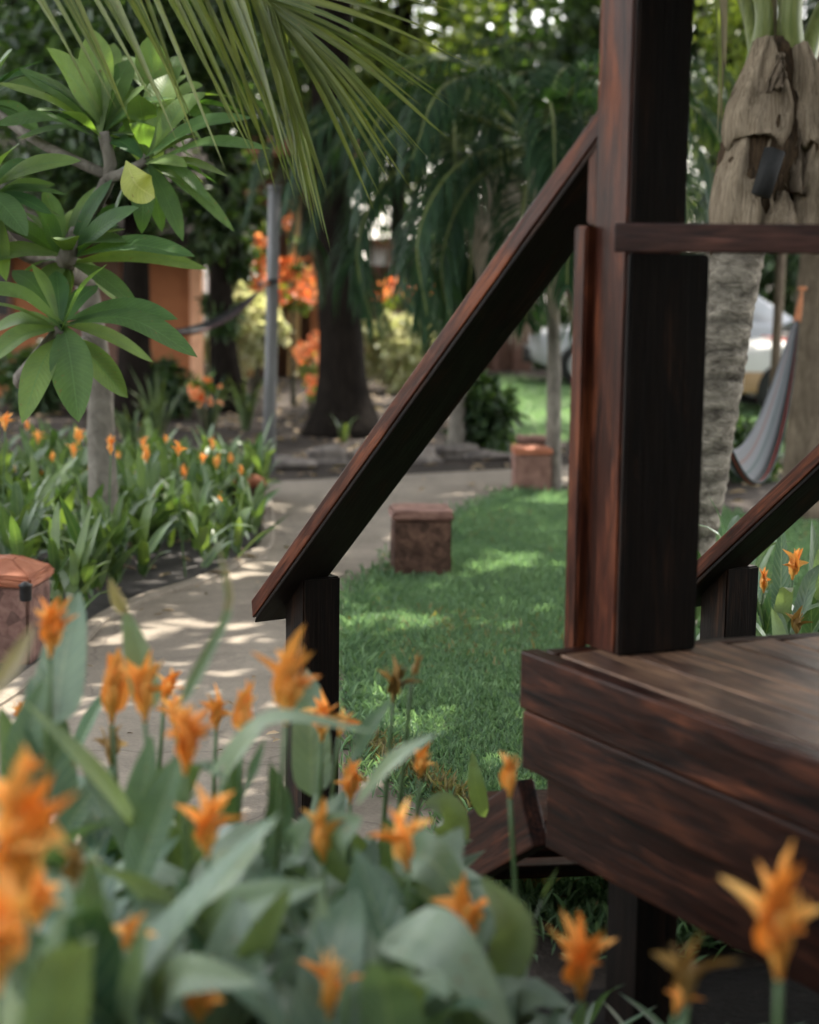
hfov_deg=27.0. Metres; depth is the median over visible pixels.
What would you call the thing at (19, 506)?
heliconia plant
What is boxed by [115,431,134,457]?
heliconia plant
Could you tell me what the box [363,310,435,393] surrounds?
garden shrub
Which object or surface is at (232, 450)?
heliconia plant
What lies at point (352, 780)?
heliconia plant
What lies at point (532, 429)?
back lawn
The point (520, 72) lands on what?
palm
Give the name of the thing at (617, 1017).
heliconia plant
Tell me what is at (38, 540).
heliconia plant
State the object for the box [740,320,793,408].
parked car
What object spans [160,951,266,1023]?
heliconia plant
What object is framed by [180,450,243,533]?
heliconia plant
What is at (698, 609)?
heliconia plant
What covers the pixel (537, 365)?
garden shrub
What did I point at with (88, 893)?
heliconia plant
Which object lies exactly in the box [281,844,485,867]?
heliconia plant
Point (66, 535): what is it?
heliconia plant
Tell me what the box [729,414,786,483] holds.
garden shrub
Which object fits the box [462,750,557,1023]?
heliconia plant
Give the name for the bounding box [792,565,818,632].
heliconia plant
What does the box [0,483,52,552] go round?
heliconia plant
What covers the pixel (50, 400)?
garden shrub
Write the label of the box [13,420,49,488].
heliconia plant
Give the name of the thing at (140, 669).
heliconia plant
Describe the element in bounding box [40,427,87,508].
heliconia plant
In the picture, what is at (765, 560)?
heliconia plant
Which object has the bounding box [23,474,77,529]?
heliconia plant
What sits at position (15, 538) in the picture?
heliconia plant
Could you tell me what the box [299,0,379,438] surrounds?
shade tree
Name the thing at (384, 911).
heliconia plant
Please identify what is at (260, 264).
flowering shrub
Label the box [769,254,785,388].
slim post
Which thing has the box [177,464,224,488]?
heliconia plant
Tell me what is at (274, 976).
heliconia plant
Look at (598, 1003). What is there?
heliconia plant
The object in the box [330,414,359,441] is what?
strap plant
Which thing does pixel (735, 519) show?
heliconia plant
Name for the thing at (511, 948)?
heliconia plant
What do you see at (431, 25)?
sky
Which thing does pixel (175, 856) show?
heliconia plant
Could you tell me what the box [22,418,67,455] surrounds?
heliconia plant
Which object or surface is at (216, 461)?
heliconia plant
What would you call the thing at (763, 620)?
heliconia plant
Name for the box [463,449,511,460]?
garden rock
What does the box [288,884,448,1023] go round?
heliconia plant
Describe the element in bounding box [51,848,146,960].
heliconia plant
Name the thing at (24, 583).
brick pillar
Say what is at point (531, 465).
brick pillar
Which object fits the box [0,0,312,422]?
garden tree
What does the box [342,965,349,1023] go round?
heliconia plant
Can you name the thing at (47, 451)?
heliconia plant
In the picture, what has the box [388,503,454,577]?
brick pillar
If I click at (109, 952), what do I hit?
heliconia plant
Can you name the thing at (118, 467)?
heliconia plant
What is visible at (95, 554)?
heliconia plant
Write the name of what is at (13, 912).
heliconia plant
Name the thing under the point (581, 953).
heliconia plant
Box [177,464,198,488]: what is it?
heliconia plant
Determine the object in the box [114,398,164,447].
strap plant
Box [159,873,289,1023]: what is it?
heliconia plant
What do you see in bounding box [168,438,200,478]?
heliconia plant
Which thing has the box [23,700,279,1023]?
heliconia plant
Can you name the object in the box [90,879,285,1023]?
heliconia plant
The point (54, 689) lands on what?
heliconia plant
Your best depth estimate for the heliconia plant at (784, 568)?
6.45 m
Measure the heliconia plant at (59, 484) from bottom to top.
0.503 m
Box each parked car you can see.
[522,296,792,384]
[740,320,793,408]
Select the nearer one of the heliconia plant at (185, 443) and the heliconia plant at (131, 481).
the heliconia plant at (131, 481)
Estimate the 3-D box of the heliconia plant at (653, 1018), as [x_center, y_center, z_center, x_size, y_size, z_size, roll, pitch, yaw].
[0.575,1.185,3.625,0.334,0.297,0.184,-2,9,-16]
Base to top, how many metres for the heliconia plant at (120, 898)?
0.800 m
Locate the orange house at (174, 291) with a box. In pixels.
[0,96,261,396]
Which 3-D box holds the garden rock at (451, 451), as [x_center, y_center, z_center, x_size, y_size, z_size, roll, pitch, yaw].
[0.438,-0.548,16.034,0.445,0.206,0.232,1,8,0]
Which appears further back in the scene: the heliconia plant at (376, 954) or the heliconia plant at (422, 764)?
the heliconia plant at (422, 764)
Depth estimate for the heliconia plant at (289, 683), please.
2.96 m
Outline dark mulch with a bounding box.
[534,965,818,1023]
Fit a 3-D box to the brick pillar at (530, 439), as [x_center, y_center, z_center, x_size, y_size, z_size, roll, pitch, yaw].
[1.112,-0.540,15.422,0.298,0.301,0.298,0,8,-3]
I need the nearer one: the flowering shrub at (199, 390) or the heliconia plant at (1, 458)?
the heliconia plant at (1, 458)
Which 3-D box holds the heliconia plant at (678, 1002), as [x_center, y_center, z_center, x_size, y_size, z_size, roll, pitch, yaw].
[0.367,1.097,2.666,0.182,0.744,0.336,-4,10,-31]
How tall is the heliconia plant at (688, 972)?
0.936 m
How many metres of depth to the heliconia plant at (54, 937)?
2.27 m
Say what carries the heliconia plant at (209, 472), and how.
on the flower bed
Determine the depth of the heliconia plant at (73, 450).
11.24 m
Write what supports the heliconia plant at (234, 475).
on the flower bed
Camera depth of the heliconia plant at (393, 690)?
3.67 m
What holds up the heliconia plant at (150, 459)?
on the flower bed
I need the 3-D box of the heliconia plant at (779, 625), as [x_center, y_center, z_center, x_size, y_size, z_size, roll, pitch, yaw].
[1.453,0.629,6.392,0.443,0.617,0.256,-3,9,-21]
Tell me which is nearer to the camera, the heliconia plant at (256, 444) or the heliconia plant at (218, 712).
the heliconia plant at (218, 712)
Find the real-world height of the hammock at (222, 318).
0.381 m
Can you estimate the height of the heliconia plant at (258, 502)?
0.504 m
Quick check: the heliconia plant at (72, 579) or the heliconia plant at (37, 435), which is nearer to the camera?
the heliconia plant at (72, 579)
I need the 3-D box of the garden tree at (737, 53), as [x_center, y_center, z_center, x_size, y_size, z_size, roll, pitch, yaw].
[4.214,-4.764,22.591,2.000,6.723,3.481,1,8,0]
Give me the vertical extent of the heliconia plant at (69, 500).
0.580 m
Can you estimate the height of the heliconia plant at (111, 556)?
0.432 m
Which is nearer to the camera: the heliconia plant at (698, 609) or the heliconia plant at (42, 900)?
the heliconia plant at (42, 900)
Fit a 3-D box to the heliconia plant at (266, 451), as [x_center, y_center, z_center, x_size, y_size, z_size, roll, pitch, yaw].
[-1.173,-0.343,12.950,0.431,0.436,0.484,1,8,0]
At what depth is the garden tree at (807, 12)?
31.59 m
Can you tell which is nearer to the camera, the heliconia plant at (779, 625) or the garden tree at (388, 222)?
the heliconia plant at (779, 625)
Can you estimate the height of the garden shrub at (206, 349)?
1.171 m
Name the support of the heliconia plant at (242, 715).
on the ground at (548, 967)
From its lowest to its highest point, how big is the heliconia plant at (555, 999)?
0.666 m
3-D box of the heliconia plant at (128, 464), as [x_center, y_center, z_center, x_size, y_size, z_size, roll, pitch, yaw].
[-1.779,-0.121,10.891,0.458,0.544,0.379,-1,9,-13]
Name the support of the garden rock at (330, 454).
on the ground at (548, 967)
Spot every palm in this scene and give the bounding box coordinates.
[37,0,473,246]
[240,76,591,444]
[263,0,818,624]
[322,49,722,489]
[413,38,737,311]
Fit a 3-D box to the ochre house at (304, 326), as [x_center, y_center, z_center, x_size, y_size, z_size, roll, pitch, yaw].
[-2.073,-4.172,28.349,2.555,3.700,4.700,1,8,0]
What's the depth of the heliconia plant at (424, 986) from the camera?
2.46 m
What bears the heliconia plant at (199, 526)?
on the flower bed
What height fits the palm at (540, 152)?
3.557 m
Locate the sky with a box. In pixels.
[205,0,805,267]
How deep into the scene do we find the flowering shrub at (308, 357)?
20.14 m
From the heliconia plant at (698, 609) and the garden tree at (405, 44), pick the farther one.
the garden tree at (405, 44)
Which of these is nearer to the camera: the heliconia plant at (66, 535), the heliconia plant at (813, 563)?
the heliconia plant at (813, 563)
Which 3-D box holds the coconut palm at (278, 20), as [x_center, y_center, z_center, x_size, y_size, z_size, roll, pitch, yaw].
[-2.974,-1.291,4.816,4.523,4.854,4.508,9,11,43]
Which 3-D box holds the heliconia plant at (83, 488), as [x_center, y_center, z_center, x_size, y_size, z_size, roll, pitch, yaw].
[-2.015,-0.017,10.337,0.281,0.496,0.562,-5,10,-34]
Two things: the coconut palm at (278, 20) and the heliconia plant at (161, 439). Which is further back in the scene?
the heliconia plant at (161, 439)
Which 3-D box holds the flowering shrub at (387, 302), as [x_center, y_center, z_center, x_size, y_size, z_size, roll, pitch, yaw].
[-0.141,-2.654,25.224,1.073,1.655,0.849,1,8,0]
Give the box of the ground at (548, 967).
[0,269,818,993]
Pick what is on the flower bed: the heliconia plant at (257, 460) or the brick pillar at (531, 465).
the heliconia plant at (257, 460)
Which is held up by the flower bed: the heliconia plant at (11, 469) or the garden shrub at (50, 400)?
the heliconia plant at (11, 469)
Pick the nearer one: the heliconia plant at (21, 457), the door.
the heliconia plant at (21, 457)
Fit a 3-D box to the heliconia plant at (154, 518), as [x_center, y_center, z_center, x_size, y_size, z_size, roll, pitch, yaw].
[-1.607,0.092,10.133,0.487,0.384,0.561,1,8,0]
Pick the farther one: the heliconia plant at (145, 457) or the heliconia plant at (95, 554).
the heliconia plant at (145, 457)
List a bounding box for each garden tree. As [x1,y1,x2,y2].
[0,0,184,71]
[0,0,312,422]
[61,6,312,127]
[182,48,273,413]
[231,0,416,136]
[277,0,533,264]
[288,3,518,258]
[350,0,599,259]
[457,0,737,221]
[468,5,812,299]
[686,0,747,222]
[691,0,818,64]
[782,54,818,518]
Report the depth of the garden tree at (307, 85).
35.20 m
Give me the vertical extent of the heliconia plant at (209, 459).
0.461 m
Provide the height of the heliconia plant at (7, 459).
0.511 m
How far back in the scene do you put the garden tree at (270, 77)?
31.87 m
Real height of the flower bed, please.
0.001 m
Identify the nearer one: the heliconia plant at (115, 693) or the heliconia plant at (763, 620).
the heliconia plant at (115, 693)
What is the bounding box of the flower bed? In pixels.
[0,467,261,678]
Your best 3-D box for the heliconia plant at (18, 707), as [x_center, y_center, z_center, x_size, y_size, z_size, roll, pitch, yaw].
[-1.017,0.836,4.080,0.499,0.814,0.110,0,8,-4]
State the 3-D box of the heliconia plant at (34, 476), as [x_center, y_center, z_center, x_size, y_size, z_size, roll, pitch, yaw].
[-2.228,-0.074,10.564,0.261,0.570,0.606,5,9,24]
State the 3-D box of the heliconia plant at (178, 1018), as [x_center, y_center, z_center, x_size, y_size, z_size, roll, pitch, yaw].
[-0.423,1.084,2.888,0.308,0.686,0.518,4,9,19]
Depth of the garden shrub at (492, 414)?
16.02 m
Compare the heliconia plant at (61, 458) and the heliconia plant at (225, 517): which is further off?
the heliconia plant at (61, 458)
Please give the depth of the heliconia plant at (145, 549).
9.40 m
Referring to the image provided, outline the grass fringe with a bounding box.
[344,726,560,893]
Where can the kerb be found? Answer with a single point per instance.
(16, 687)
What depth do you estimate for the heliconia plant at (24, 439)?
12.67 m
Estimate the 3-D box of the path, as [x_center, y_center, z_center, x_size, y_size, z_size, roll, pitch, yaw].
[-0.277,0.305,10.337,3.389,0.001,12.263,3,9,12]
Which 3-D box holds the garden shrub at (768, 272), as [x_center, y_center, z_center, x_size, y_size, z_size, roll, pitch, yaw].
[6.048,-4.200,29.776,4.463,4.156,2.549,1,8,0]
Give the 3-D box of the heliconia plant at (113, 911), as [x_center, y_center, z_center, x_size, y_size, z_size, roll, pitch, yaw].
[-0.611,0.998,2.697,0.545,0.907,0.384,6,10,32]
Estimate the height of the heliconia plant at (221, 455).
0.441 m
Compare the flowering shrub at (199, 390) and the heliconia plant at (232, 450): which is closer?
the heliconia plant at (232, 450)
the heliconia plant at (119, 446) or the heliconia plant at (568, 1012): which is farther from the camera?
the heliconia plant at (119, 446)
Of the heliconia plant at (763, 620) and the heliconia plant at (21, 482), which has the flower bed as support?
the heliconia plant at (21, 482)
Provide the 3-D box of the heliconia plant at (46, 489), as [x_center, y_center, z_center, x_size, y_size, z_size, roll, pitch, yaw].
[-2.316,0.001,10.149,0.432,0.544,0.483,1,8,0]
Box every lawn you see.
[345,493,808,952]
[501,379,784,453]
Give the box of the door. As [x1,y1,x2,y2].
[70,245,119,393]
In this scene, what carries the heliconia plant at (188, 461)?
on the flower bed
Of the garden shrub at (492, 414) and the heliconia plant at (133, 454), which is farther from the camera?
the garden shrub at (492, 414)
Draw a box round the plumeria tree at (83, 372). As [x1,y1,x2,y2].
[0,29,269,580]
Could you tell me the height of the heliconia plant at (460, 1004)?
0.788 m
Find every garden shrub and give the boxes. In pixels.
[0,335,61,415]
[149,347,207,419]
[204,332,248,379]
[233,280,294,398]
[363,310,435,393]
[438,368,530,453]
[531,296,571,368]
[686,151,799,319]
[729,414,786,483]
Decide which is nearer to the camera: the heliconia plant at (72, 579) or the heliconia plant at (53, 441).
the heliconia plant at (72, 579)
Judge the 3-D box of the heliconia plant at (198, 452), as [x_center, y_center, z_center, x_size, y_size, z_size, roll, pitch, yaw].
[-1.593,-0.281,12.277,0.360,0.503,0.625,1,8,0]
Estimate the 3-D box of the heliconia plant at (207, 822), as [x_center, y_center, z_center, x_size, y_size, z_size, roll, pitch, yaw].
[-0.296,0.891,2.768,0.355,1.106,0.415,4,9,23]
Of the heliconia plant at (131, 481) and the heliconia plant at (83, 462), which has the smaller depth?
the heliconia plant at (131, 481)
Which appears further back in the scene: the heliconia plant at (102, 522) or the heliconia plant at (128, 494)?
the heliconia plant at (128, 494)
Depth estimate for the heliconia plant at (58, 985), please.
2.08 m
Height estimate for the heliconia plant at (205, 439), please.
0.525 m
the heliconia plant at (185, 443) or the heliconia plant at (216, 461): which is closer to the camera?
the heliconia plant at (216, 461)
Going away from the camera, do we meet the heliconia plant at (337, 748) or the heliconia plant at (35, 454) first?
the heliconia plant at (337, 748)
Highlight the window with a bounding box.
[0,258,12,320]
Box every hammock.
[176,282,269,335]
[730,286,806,484]
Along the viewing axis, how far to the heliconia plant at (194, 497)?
10.52 m
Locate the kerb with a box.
[0,488,274,706]
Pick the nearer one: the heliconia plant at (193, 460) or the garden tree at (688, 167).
the heliconia plant at (193, 460)
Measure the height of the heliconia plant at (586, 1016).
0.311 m
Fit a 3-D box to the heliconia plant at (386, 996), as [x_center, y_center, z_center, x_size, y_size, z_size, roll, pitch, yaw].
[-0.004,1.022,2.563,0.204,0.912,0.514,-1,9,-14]
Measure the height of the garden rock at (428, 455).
0.239 m
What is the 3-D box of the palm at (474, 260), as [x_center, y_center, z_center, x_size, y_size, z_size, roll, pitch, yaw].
[0.340,-2.277,15.737,3.780,3.640,3.343,1,8,0]
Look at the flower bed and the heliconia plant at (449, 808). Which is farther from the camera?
the flower bed
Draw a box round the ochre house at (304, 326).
[208,137,365,376]
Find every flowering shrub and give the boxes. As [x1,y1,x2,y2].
[184,367,223,436]
[247,222,267,389]
[266,213,317,405]
[291,330,318,412]
[368,277,434,313]
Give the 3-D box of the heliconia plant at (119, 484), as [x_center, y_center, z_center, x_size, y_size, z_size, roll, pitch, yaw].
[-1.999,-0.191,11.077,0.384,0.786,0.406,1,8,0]
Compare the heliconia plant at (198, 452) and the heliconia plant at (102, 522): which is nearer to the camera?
the heliconia plant at (102, 522)
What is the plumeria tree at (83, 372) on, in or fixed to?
on the flower bed
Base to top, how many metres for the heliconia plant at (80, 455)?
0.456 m
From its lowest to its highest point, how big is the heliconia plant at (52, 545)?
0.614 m
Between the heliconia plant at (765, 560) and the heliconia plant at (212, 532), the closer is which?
the heliconia plant at (765, 560)
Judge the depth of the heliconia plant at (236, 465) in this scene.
12.01 m
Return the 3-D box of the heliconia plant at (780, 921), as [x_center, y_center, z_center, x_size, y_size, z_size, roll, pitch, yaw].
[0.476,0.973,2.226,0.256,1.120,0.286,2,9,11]
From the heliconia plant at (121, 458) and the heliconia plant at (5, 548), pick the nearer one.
the heliconia plant at (5, 548)
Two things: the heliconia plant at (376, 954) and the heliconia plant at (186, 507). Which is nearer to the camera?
the heliconia plant at (376, 954)
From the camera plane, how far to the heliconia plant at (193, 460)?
11.26 m
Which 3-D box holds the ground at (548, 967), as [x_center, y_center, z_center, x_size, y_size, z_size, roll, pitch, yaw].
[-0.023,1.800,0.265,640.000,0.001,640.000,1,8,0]
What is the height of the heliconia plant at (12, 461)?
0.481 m
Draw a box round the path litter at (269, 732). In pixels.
[87,549,429,819]
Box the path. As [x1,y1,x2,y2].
[0,465,568,902]
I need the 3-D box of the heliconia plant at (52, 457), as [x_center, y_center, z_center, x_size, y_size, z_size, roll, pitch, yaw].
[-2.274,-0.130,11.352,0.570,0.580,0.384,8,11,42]
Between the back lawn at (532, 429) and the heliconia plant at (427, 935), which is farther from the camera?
the back lawn at (532, 429)
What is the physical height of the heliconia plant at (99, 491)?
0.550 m
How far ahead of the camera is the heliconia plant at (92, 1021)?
2.42 m
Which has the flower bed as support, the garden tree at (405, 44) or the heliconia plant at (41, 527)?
the heliconia plant at (41, 527)
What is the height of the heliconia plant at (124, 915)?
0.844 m
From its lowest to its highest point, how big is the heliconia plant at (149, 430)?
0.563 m
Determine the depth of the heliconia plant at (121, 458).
12.28 m
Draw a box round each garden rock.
[275,455,318,469]
[306,445,348,463]
[414,444,443,464]
[433,443,479,458]
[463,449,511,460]
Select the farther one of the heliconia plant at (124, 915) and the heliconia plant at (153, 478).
the heliconia plant at (153, 478)
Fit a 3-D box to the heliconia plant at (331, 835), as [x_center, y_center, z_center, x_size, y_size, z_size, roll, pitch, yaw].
[-0.070,0.885,3.045,0.531,1.042,0.372,-2,9,-19]
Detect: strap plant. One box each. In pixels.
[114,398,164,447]
[127,364,198,436]
[168,365,239,435]
[224,374,263,429]
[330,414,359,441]
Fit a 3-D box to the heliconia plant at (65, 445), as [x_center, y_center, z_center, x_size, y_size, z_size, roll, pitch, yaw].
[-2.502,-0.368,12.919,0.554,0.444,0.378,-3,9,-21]
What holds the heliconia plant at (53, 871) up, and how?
on the ground at (548, 967)
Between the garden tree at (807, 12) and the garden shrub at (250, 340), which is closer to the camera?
the garden shrub at (250, 340)
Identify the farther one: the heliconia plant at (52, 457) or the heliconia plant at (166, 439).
the heliconia plant at (166, 439)
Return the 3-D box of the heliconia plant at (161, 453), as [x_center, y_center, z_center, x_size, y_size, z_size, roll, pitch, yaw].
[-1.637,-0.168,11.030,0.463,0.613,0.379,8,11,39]
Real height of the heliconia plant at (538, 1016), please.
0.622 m
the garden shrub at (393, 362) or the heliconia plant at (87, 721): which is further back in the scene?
the garden shrub at (393, 362)
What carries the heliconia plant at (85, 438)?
on the flower bed
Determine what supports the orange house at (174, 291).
on the ground at (548, 967)
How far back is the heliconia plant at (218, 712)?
2.95 m
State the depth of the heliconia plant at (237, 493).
11.04 m
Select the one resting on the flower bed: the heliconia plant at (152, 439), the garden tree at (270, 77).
the heliconia plant at (152, 439)
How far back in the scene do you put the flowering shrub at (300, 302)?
21.12 m
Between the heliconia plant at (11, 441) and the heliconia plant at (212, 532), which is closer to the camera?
the heliconia plant at (212, 532)
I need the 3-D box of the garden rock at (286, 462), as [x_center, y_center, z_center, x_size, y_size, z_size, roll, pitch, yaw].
[-1.067,-0.428,15.054,0.529,0.135,0.372,1,8,0]
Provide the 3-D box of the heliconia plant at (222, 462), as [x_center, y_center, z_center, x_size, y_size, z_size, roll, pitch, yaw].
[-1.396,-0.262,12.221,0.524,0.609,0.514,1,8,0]
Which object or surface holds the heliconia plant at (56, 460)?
on the flower bed
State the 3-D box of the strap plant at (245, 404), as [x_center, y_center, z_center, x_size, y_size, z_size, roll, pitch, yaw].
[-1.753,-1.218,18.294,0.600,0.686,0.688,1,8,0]
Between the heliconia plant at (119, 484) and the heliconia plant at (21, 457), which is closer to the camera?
the heliconia plant at (119, 484)
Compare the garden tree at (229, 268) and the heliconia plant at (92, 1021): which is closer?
the heliconia plant at (92, 1021)
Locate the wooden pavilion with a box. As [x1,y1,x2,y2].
[252,0,818,1023]
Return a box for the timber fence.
[365,239,531,370]
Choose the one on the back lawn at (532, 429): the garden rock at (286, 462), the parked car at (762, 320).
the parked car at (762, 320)
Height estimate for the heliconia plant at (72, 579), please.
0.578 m
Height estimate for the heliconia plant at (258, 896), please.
1.136 m
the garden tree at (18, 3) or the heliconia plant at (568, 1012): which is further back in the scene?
the garden tree at (18, 3)
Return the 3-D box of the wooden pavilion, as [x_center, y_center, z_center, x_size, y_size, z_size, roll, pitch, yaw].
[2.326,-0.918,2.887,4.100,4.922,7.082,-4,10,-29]
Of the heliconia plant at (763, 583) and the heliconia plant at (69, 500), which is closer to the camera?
the heliconia plant at (763, 583)
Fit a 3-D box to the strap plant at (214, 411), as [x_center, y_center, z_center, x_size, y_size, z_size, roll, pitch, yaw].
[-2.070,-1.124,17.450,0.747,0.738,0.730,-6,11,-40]
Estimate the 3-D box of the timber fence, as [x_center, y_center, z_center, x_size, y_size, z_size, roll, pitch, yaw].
[0.636,-3.473,28.850,2.902,2.241,0.220,1,8,0]
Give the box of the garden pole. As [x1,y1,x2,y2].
[257,185,281,473]
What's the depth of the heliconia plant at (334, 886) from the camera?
3.28 m
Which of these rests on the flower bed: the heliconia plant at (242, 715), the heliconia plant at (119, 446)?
the heliconia plant at (119, 446)
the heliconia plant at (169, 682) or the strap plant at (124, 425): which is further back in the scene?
the strap plant at (124, 425)
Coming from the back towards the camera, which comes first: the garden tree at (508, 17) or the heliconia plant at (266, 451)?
the garden tree at (508, 17)
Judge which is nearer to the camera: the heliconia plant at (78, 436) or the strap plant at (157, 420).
the heliconia plant at (78, 436)
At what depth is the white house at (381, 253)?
40.53 m
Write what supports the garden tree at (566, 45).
on the ground at (548, 967)
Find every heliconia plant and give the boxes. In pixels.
[0,412,55,557]
[0,428,57,469]
[0,435,26,466]
[0,439,40,485]
[0,452,41,503]
[0,461,24,508]
[0,467,62,528]
[0,475,59,561]
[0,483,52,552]
[0,493,47,554]
[0,500,45,559]
[0,591,117,881]
[0,749,94,1023]
[0,861,52,1007]
[5,742,67,1005]
[6,515,68,568]
[7,956,24,993]
[8,424,56,464]
[10,446,46,481]
[10,701,23,715]
[12,477,65,511]
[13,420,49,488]
[16,420,71,465]
[17,440,48,480]
[19,504,108,607]
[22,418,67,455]
[22,451,80,485]
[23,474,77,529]
[23,495,93,581]
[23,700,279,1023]
[26,459,70,505]
[27,478,77,556]
[27,865,61,974]
[29,431,63,467]
[30,453,76,530]
[32,449,87,484]
[35,817,118,882]
[39,443,79,486]
[39,446,67,478]
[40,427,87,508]
[40,497,109,609]
[40,883,165,1023]
[41,508,134,587]
[42,483,132,533]
[43,500,130,597]
[44,486,87,544]
[44,861,184,1017]
[45,421,86,455]
[51,438,86,461]
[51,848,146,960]
[52,455,83,487]
[53,470,87,522]
[54,428,75,469]
[54,840,105,943]
[62,514,149,589]
[64,444,87,470]
[69,578,274,906]
[71,434,86,451]
[74,694,128,770]
[77,647,197,907]
[78,433,129,585]
[78,469,122,492]
[89,1018,101,1023]
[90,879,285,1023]
[95,491,176,584]
[100,709,373,994]
[102,835,180,922]
[103,698,327,952]
[111,907,184,999]
[114,903,136,932]
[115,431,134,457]
[115,441,155,455]
[116,438,137,459]
[116,449,167,493]
[116,456,135,494]
[118,493,182,553]
[119,436,147,459]
[120,445,156,474]
[120,484,152,526]
[122,416,171,455]
[122,426,177,463]
[122,467,167,554]
[127,438,140,460]
[135,444,182,552]
[136,445,184,513]
[148,435,195,461]
[148,436,191,456]
[149,440,181,503]
[153,488,161,516]
[155,689,196,892]
[156,428,173,455]
[157,667,183,769]
[157,1013,183,1023]
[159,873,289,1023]
[160,473,221,540]
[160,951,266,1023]
[161,441,215,477]
[163,469,213,550]
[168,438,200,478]
[168,495,242,559]
[169,453,215,491]
[171,439,255,577]
[174,540,232,864]
[177,450,206,480]
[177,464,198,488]
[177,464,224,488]
[179,436,247,498]
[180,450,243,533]
[180,453,233,523]
[182,465,234,518]
[188,447,239,470]
[189,678,293,872]
[190,424,219,452]
[190,458,259,496]
[195,623,346,958]
[208,438,227,458]
[210,483,279,559]
[212,465,277,535]
[213,448,273,501]
[214,838,379,866]
[216,432,273,475]
[216,433,281,488]
[218,443,238,465]
[224,466,286,542]
[227,446,264,466]
[237,412,275,486]
[237,437,281,486]
[240,957,294,1023]
[243,733,492,939]
[257,668,348,853]
[265,939,391,989]
[269,970,449,1023]
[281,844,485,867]
[281,852,415,954]
[282,699,390,928]
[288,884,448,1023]
[290,840,346,904]
[301,796,511,1023]
[301,846,446,1021]
[330,707,360,809]
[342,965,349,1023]
[350,655,424,863]
[359,960,426,1023]
[368,930,413,992]
[377,651,468,849]
[396,970,544,1023]
[414,742,471,845]
[430,870,534,1023]
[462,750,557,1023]
[520,977,572,1007]
[525,1009,550,1023]
[544,910,617,1023]
[566,1002,576,1017]
[571,1001,594,1023]
[588,984,655,1023]
[602,1000,624,1023]
[618,992,662,1023]
[652,931,738,1023]
[665,984,704,1023]
[695,551,700,639]
[699,525,789,596]
[709,497,771,577]
[719,838,818,1023]
[756,532,818,635]
[756,585,772,635]
[757,567,770,615]
[760,522,818,632]
[771,604,813,634]
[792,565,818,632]
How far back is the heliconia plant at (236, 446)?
12.90 m
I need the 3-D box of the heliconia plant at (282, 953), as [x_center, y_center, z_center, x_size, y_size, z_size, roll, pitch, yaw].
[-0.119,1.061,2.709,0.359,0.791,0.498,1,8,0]
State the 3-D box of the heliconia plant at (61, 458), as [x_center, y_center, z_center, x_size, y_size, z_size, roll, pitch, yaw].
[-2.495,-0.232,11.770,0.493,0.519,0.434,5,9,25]
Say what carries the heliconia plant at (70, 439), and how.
on the flower bed
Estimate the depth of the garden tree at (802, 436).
12.37 m
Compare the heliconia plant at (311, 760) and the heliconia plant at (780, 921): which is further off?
the heliconia plant at (311, 760)
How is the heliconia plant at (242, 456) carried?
on the flower bed
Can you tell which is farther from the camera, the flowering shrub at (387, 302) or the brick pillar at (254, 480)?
the flowering shrub at (387, 302)
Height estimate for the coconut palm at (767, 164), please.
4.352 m
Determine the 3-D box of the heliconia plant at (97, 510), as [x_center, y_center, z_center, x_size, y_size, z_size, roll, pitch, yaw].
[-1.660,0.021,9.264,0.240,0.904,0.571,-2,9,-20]
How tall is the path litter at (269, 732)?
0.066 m
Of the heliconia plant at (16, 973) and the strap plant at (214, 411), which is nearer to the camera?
the heliconia plant at (16, 973)
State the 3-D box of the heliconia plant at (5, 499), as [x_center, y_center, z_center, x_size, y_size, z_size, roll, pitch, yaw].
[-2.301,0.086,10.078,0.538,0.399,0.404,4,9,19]
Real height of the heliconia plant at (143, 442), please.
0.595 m
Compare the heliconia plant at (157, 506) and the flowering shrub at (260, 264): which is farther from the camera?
the flowering shrub at (260, 264)
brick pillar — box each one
[0,555,53,664]
[232,474,265,516]
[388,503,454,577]
[511,445,552,491]
[515,434,545,444]
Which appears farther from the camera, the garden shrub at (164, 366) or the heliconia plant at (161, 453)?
the garden shrub at (164, 366)
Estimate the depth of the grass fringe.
5.92 m
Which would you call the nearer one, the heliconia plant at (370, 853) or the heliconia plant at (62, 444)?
the heliconia plant at (370, 853)
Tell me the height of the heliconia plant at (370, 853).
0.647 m
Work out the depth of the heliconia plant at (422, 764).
3.63 m
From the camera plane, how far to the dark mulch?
4.25 m
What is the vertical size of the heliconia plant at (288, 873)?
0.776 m
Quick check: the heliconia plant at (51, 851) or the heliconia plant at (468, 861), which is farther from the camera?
the heliconia plant at (468, 861)
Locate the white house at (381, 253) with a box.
[370,238,442,264]
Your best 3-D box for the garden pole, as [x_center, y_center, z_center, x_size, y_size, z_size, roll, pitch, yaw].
[-1.193,-1.526,14.529,0.199,2.468,0.128,1,8,0]
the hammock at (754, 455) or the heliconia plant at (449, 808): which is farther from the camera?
the hammock at (754, 455)

